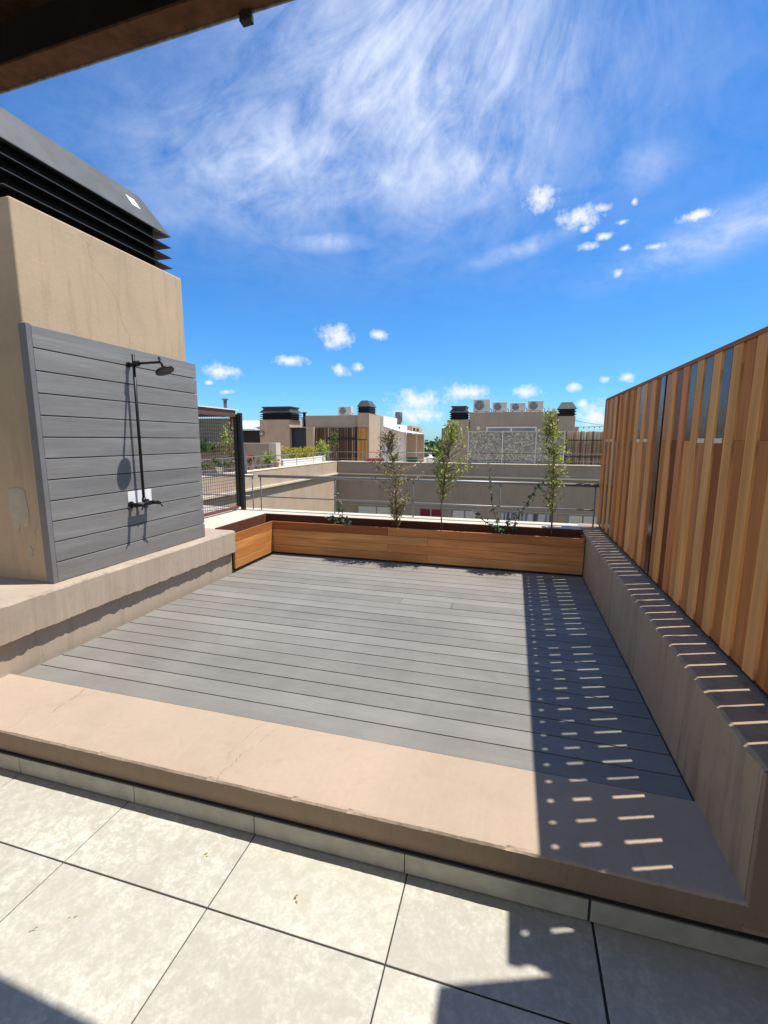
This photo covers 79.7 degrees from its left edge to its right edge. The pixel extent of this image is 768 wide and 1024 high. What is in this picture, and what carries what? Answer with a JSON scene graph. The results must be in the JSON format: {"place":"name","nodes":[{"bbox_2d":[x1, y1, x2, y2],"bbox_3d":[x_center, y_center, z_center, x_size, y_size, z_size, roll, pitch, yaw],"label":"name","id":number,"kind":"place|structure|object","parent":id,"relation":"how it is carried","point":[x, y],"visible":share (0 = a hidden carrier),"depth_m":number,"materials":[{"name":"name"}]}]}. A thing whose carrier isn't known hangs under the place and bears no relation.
{"place":"outdoors","nodes":[
{"label":"outdoors","id":0,"kind":"place"},
{"bbox_2d":[19,553,692,800],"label":"deck","id":1,"kind":"structure","parent":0,"point":[525,671],"depth_m":2.70,"materials":[{"name":"grey wood"}]},
{"bbox_2d":[215,513,584,576],"bbox_3d":[0.144,0.375,4.614,3.526,0.421,0.986,3,9,15],"label":"planter box","id":2,"kind":"object","parent":1,"relation":"on","point":[540,550],"visible":0.93,"depth_m":4.83,"materials":[{"name":"brown wood"}]},
{"bbox_2d":[325,491,351,524],"bbox_3d":[-0.492,-0.019,5.129,0.333,0.421,0.133,4,10,23],"label":"climbing plant","id":3,"kind":"object","parent":2,"relation":"in","point":[342,519],"visible":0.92,"depth_m":5.13,"materials":[{"name":"green plant"}]},
{"bbox_2d":[370,428,422,527],"bbox_3d":[0.115,-0.332,4.892,0.456,1.100,0.530,-7,12,-40],"label":"sapling","id":4,"kind":"object","parent":2,"relation":"on","point":[395,510],"visible":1,"depth_m":4.89,"materials":[{"name":"green plant"}]},
{"bbox_2d":[426,419,476,529],"bbox_3d":[0.703,-0.354,4.755,0.550,1.190,0.402,3,9,15],"label":"sapling","id":5,"kind":"object","parent":2,"relation":"on","point":[444,451],"visible":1,"depth_m":4.71,"materials":[{"name":"green plant"}]},
{"bbox_2d":[470,452,512,533],"bbox_3d":[1.094,-0.171,4.647,0.431,0.868,0.116,2,9,8],"label":"climbing plant","id":6,"kind":"object","parent":2,"relation":"on","point":[497,519],"visible":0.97,"depth_m":4.67,"materials":[{"name":"green plant"}]},
{"bbox_2d":[511,481,544,533],"bbox_3d":[1.433,-0.022,4.599,0.302,0.589,0.091,2,9,10],"label":"climbing plant","id":7,"kind":"object","parent":2,"relation":"on","point":[527,504],"visible":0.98,"depth_m":4.59,"materials":[{"name":"green plant"}]},
{"bbox_2d":[536,406,571,536],"bbox_3d":[1.634,-0.364,4.467,0.320,1.307,0.248,6,11,34],"label":"sapling","id":8,"kind":"object","parent":2,"relation":"on","point":[553,431],"visible":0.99,"depth_m":4.44,"materials":[{"name":"green plant"}]},
{"bbox_2d":[302,416,423,461],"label":"white house","id":9,"kind":"structure","parent":0,"point":[411,438],"depth_m":27.20,"materials":[{"name":"paint"}]},
{"bbox_2d":[395,412,401,424],"bbox_3d":[0.863,-5.463,26.859,0.420,0.730,0.414,3,9,15],"label":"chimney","id":10,"kind":"object","parent":9,"relation":"on","point":[398,415],"visible":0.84,"depth_m":26.68,"materials":[{"name":"grey metal"}]},
{"bbox_2d":[0,767,767,1023],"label":"terrace floor","id":11,"kind":"structure","parent":0,"point":[172,922],"depth_m":1.38,"materials":[{"name":"beige tile"}]},
{"bbox_2d":[0,529,235,677],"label":"wall","id":12,"kind":"structure","parent":11,"relation":"on","point":[41,622],"depth_m":3.06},
{"bbox_2d":[0,107,204,583],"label":"ventilation tower","id":13,"kind":"structure","parent":12,"relation":"on","point":[90,296],"depth_m":3.00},
{"bbox_2d":[126,354,173,509],"bbox_3d":[-1.658,-0.570,3.318,0.370,1.106,0.215,3,9,15],"label":"outdoor shower","id":14,"kind":"object","parent":13,"relation":"attached to","point":[162,370],"visible":1,"depth_m":3.32,"materials":[{"name":"black metal"}]},
{"bbox_2d":[0,674,748,931],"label":"concrete step","id":15,"kind":"object","parent":11,"relation":"on","point":[657,852],"visible":0.94,"depth_m":1.72,"materials":[{"name":"brown paint"}]},
{"bbox_2d":[0,749,767,967],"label":"tile skirting","id":16,"kind":"object","parent":11,"relation":"on","point":[730,943],"visible":1,"depth_m":1.58,"materials":[{"name":"tile"}]},
{"bbox_2d":[578,523,767,938],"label":"parapet wall","id":17,"kind":"structure","parent":11,"relation":"on","point":[704,698],"depth_m":1.75,"materials":[{"name":"brown paint"}]},
{"bbox_2d":[596,326,767,697],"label":"wooden fence","id":18,"kind":"object","parent":17,"relation":"on","point":[682,516],"visible":1,"depth_m":2.18,"materials":[{"name":"brown wood"}]},
{"bbox_2d":[0,0,767,441],"label":"sky","id":19,"kind":"structure","parent":0,"point":[418,209],"materials":[{"name":"blue"}]},
{"bbox_2d":[387,429,393,455],"bbox_3d":[0.281,-2.699,20.518,0.300,1.957,0.300,3,9,15],"label":"closed parasol","id":20,"kind":"object","parent":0,"point":[390,431],"visible":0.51,"depth_m":20.35,"materials":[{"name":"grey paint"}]},
{"bbox_2d":[199,457,600,523],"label":"apartment block","id":21,"kind":"structure","parent":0,"point":[517,495],"depth_m":17.11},
{"bbox_2d":[201,458,217,472],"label":"potted plant","id":22,"kind":"object","parent":21,"relation":"on","point":[205,466],"visible":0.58,"depth_m":11.27,"materials":[{"name":"green plant"}]},
{"bbox_2d":[196,398,237,452],"bbox_3d":[-7.656,-2.393,15.225,4.150,2.928,4.560,3,9,15],"label":"pergola","id":23,"kind":"object","parent":21,"relation":"on","point":[214,427],"visible":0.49,"depth_m":16.96,"materials":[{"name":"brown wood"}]},
{"bbox_2d":[212,461,229,472],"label":"potted plant","id":24,"kind":"object","parent":21,"relation":"on","point":[225,464],"visible":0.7,"depth_m":11.77,"materials":[{"name":"green plant"}]},
{"bbox_2d":[227,459,234,471],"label":"potted plant","id":25,"kind":"object","parent":21,"relation":"on","point":[229,465],"visible":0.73,"depth_m":12.21,"materials":[{"name":"green plant"}]},
{"bbox_2d":[199,443,268,472],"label":"garden wall","id":26,"kind":"structure","parent":21,"relation":"on","point":[255,449],"depth_m":15.15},
{"bbox_2d":[199,435,220,452],"bbox_3d":[-5.786,-2.203,14.833,0.969,0.606,1.137,3,9,15],"label":"palm shrub","id":27,"kind":"object","parent":26,"relation":"on","point":[203,447],"visible":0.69,"depth_m":14.73,"materials":[{"name":"green plant"}]},
{"bbox_2d":[219,423,233,465],"bbox_3d":[-4.966,-2.228,15.111,0.767,1.470,1.027,3,9,15],"label":"tall shrub","id":28,"kind":"object","parent":26,"relation":"on","point":[225,434],"visible":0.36,"depth_m":14.90,"materials":[{"name":"green plant"}]},
{"bbox_2d":[243,421,259,442],"bbox_3d":[-8.155,-3.799,25.152,4.590,2.618,3.400,3,9,15],"label":"lean to","id":29,"kind":"object","parent":21,"relation":"on","point":[251,433],"visible":0.12,"depth_m":23.52,"materials":[{"name":"white metal"}]},
{"bbox_2d":[247,454,255,469],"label":"potted plant","id":30,"kind":"object","parent":21,"relation":"on","point":[250,460],"visible":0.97,"depth_m":13.10,"materials":[{"name":"green plant"}]},
{"bbox_2d":[254,455,261,468],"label":"potted plant","id":31,"kind":"object","parent":21,"relation":"on","point":[257,467],"visible":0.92,"depth_m":13.51,"materials":[{"name":"green plant"}]},
{"bbox_2d":[257,460,268,467],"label":"potted plant","id":32,"kind":"object","parent":21,"relation":"on","point":[264,465],"visible":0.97,"depth_m":13.82,"materials":[{"name":"green plant"}]},
{"bbox_2d":[201,451,333,472],"bbox_3d":[-3.863,-1.306,12.582,0.028,0.399,13.250,3,9,15],"label":"railing","id":33,"kind":"object","parent":21,"relation":"on","point":[269,455],"visible":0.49,"depth_m":14.14,"materials":[{"name":"grey metal"}]},
{"bbox_2d":[259,450,278,467],"bbox_3d":[-3.572,-1.660,14.196,0.624,0.573,0.723,3,9,15],"label":"potted plant","id":34,"kind":"object","parent":21,"relation":"on","point":[269,459],"visible":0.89,"depth_m":14.14,"materials":[{"name":"green plant"}]},
{"bbox_2d":[269,443,280,466],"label":"wall pillar","id":35,"kind":"structure","parent":21,"relation":"on","point":[275,448],"depth_m":14.85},
{"bbox_2d":[259,406,315,458],"bbox_3d":[-4.688,-3.763,23.456,2.989,3.104,1.370,3,9,15],"label":"penthouse","id":36,"kind":"object","parent":21,"relation":"on","point":[281,425],"visible":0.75,"depth_m":22.93,"materials":[{"name":"beige concrete"}]},
{"bbox_2d":[292,428,305,457],"bbox_3d":[-4.161,-3.166,23.027,0.928,2.061,0.079,3,9,15],"label":"door","id":37,"kind":"structure","parent":36,"relation":"in","point":[298,434],"depth_m":22.93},
{"bbox_2d":[281,456,322,465],"bbox_3d":[-3.078,-1.818,17.035,0.340,0.375,3.340,3,9,15],"label":"hedge trough","id":38,"kind":"object","parent":21,"relation":"on","point":[293,460],"visible":0.41,"depth_m":16.60,"materials":[{"name":"white paint"}]},
{"bbox_2d":[281,445,321,458],"bbox_3d":[-3.102,-2.182,16.864,0.460,0.557,3.750,3,9,15],"label":"golden hedge","id":39,"kind":"object","parent":38,"relation":"in","point":[296,450],"visible":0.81,"depth_m":16.74,"materials":[{"name":"yellow plant"}]},
{"bbox_2d":[315,439,329,460],"bbox_3d":[-2.503,-2.523,18.965,0.681,1.117,0.849,3,9,15],"label":"garden shrub","id":40,"kind":"object","parent":21,"relation":"on","point":[321,444],"visible":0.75,"depth_m":18.80,"materials":[{"name":"green plant"}]},
{"bbox_2d":[326,429,338,460],"bbox_3d":[-2.290,-2.716,20.460,0.827,1.995,1.022,3,9,15],"label":"garden tree","id":41,"kind":"object","parent":21,"relation":"on","point":[332,434],"visible":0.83,"depth_m":20.37,"materials":[{"name":"green plant"}]},
{"bbox_2d":[306,400,379,460],"bbox_3d":[-1.896,-3.876,23.547,3.390,3.324,3.060,3,9,15],"label":"penthouse","id":42,"kind":"object","parent":21,"relation":"on","point":[357,436],"visible":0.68,"depth_m":22.19,"materials":[{"name":"beige concrete"}]},
{"bbox_2d":[338,406,352,414],"bbox_3d":[-1.850,-4.953,22.601,0.743,0.441,0.356,3,9,15],"label":"air conditioner","id":43,"kind":"object","parent":42,"relation":"on","point":[345,410],"visible":0.88,"depth_m":22.47,"materials":[{"name":"white metal"}]},
{"bbox_2d":[357,505,390,514],"bbox_3d":[-0.301,0.474,18.692,1.640,1.455,0.020,3,9,15],"label":"window","id":44,"kind":"structure","parent":21,"relation":"in","point":[360,508],"depth_m":18.63,"materials":[{"name":"white glass"}]},
{"bbox_2d":[366,458,383,461],"bbox_3d":[-0.381,-2.118,18.631,0.740,0.126,0.190,3,9,15],"label":"planter trough","id":45,"kind":"object","parent":21,"relation":"on","point":[374,459],"visible":0.68,"depth_m":18.54,"materials":[{"name":"red plastic"}]},
{"bbox_2d":[334,451,431,461],"bbox_3d":[0.223,-2.190,18.323,4.700,0.399,0.027,3,9,15],"label":"railing","id":46,"kind":"object","parent":21,"relation":"on","point":[364,458],"visible":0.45,"depth_m":18.23,"materials":[{"name":"grey metal"}]},
{"bbox_2d":[201,505,581,572],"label":"parapet","id":47,"kind":"structure","parent":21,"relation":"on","point":[214,521],"depth_m":5.24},
{"bbox_2d":[198,411,245,516],"bbox_3d":[-1.976,-0.522,5.089,0.105,1.196,1.375,3,9,15],"label":"screen","id":48,"kind":"object","parent":47,"relation":"on","point":[238,457],"visible":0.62,"depth_m":5.62,"materials":[{"name":"black paint"}]},
{"bbox_2d":[202,473,253,508],"bbox_3d":[-2.201,-0.271,5.962,1.170,0.464,0.037,3,9,15],"label":"railing","id":49,"kind":"object","parent":47,"relation":"on","point":[229,475],"visible":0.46,"depth_m":5.86,"materials":[{"name":"grey metal"}]},
{"bbox_2d":[243,441,246,473],"bbox_3d":[-1.837,-0.858,5.956,0.101,0.774,0.060,3,9,15],"label":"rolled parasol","id":50,"kind":"object","parent":47,"relation":"on","point":[245,466],"visible":0.22,"depth_m":5.97,"materials":[{"name":"grey fabric"}]},
{"bbox_2d":[258,474,598,526],"bbox_3d":[0.317,-0.156,5.267,3.920,0.452,0.037,3,9,15],"label":"railing","id":51,"kind":"object","parent":47,"relation":"on","point":[500,483],"visible":0.89,"depth_m":5.17,"materials":[{"name":"grey metal"}]},
{"bbox_2d":[406,457,418,461],"bbox_3d":[1.123,-2.081,18.217,0.460,0.196,0.190,3,9,15],"label":"storage tub","id":52,"kind":"object","parent":21,"relation":"on","point":[412,458],"visible":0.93,"depth_m":18.14,"materials":[{"name":"green plastic"}]},
{"bbox_2d":[419,508,442,516],"bbox_3d":[1.832,0.576,18.104,0.910,1.455,0.020,3,9,15],"label":"window","id":53,"kind":"structure","parent":21,"relation":"in","point":[430,512],"depth_m":18.02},
{"bbox_2d":[452,509,477,518],"bbox_3d":[3.098,0.637,17.755,1.000,1.455,0.020,3,9,15],"label":"window","id":54,"kind":"structure","parent":21,"relation":"in","point":[456,513],"depth_m":17.66,"materials":[{"name":"white glass"}]},
{"bbox_2d":[441,402,578,464],"bbox_3d":[5.771,-3.364,21.409,5.760,3.044,4.150,3,9,15],"label":"penthouse","id":55,"kind":"object","parent":21,"relation":"on","point":[506,421],"visible":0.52,"depth_m":19.53,"materials":[{"name":"beige paint"}]},
{"bbox_2d":[473,399,491,411],"bbox_3d":[4.293,-4.604,19.970,0.783,0.551,0.356,3,9,15],"label":"air conditioner","id":56,"kind":"object","parent":55,"relation":"on","point":[481,405],"visible":0.94,"depth_m":19.84,"materials":[{"name":"white metal"}]},
{"bbox_2d":[492,402,508,411],"bbox_3d":[5.025,-4.505,19.779,0.683,0.421,0.356,3,9,15],"label":"air conditioner","id":57,"kind":"object","parent":55,"relation":"on","point":[499,406],"visible":0.95,"depth_m":19.65,"materials":[{"name":"white metal"}]},
{"bbox_2d":[486,427,536,430],"bbox_3d":[5.374,-2.728,19.569,2.050,1.760,0.050,3,9,15],"label":"window","id":58,"kind":"structure","parent":55,"relation":"in","point":[487,428],"depth_m":19.42,"materials":[{"name":"white paint"}]},
{"bbox_2d":[510,403,526,411],"bbox_3d":[5.737,-4.451,19.585,0.713,0.381,0.356,3,9,15],"label":"air conditioner","id":59,"kind":"object","parent":55,"relation":"on","point":[521,407],"visible":1,"depth_m":19.45,"materials":[{"name":"white metal"}]},
{"bbox_2d":[527,401,544,410],"bbox_3d":[6.431,-4.452,19.389,0.703,0.451,0.356,3,9,15],"label":"air conditioner","id":60,"kind":"object","parent":55,"relation":"on","point":[535,405],"visible":0.91,"depth_m":19.26,"materials":[{"name":"white metal"}]},
{"bbox_2d":[467,431,565,464],"bbox_3d":[4.925,-2.136,17.366,3.510,1.830,0.065,3,9,15],"label":"privacy screen","id":61,"kind":"object","parent":21,"relation":"on","point":[482,443],"visible":0.62,"depth_m":17.36,"materials":[{"name":"grey stone"}]},
{"bbox_2d":[500,511,550,522],"bbox_3d":[5.251,0.739,17.162,1.890,1.455,0.020,3,9,15],"label":"window","id":62,"kind":"structure","parent":21,"relation":"in","point":[532,517],"depth_m":17.05,"materials":[{"name":"grey glass"}]},
{"bbox_2d":[466,453,600,464],"bbox_3d":[7.063,-1.858,16.354,8.250,0.413,0.025,3,9,15],"label":"railing","id":63,"kind":"object","parent":21,"relation":"on","point":[541,461],"visible":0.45,"depth_m":16.80,"materials":[{"name":"grey metal"}]},
{"bbox_2d":[567,514,596,523],"bbox_3d":[7.153,0.830,16.637,1.020,1.455,0.020,3,9,15],"label":"window","id":64,"kind":"structure","parent":21,"relation":"in","point":[572,519],"depth_m":16.55,"materials":[{"name":"white glass"}]},
{"bbox_2d":[564,431,602,464],"bbox_3d":[9.135,-1.944,16.230,5.218,1.840,0.046,3,9,15],"label":"bamboo fence","id":65,"kind":"object","parent":21,"relation":"on","point":[595,447],"visible":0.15,"depth_m":16.70,"materials":[{"name":"brown wood"}]},
{"bbox_2d":[426,454,433,461],"bbox_3d":[1.818,-2.109,18.021,0.320,0.320,0.315,3,9,15],"label":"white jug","id":66,"kind":"object","parent":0,"point":[429,458],"visible":0.7,"depth_m":17.91,"materials":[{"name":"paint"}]},
{"label":"ground","id":67,"kind":"structure","parent":0,"visible":0},
{"bbox_2d":[424,436,440,456],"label":"tree","id":68,"kind":"object","parent":67,"relation":"on","point":[435,443],"visible":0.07,"depth_m":65.91,"materials":[{"name":"green plant"}]},
{"bbox_2d":[424,440,598,458],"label":"distant wood","id":69,"kind":"object","parent":67,"relation":"on","point":[427,443],"visible":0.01,"depth_m":208.91,"materials":[{"name":"green plant"}]},
{"bbox_3d":[1.007,0.346,-0.619,0.400,2.542,3.662,3,9,15],"label":"party wall","id":70,"kind":"object","parent":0,"visible":0},
{"bbox_2d":[0,0,293,94],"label":"canopy roof","id":71,"kind":"structure","parent":70,"relation":"on","point":[41,40],"depth_m":1.24,"materials":[{"name":"wood"}]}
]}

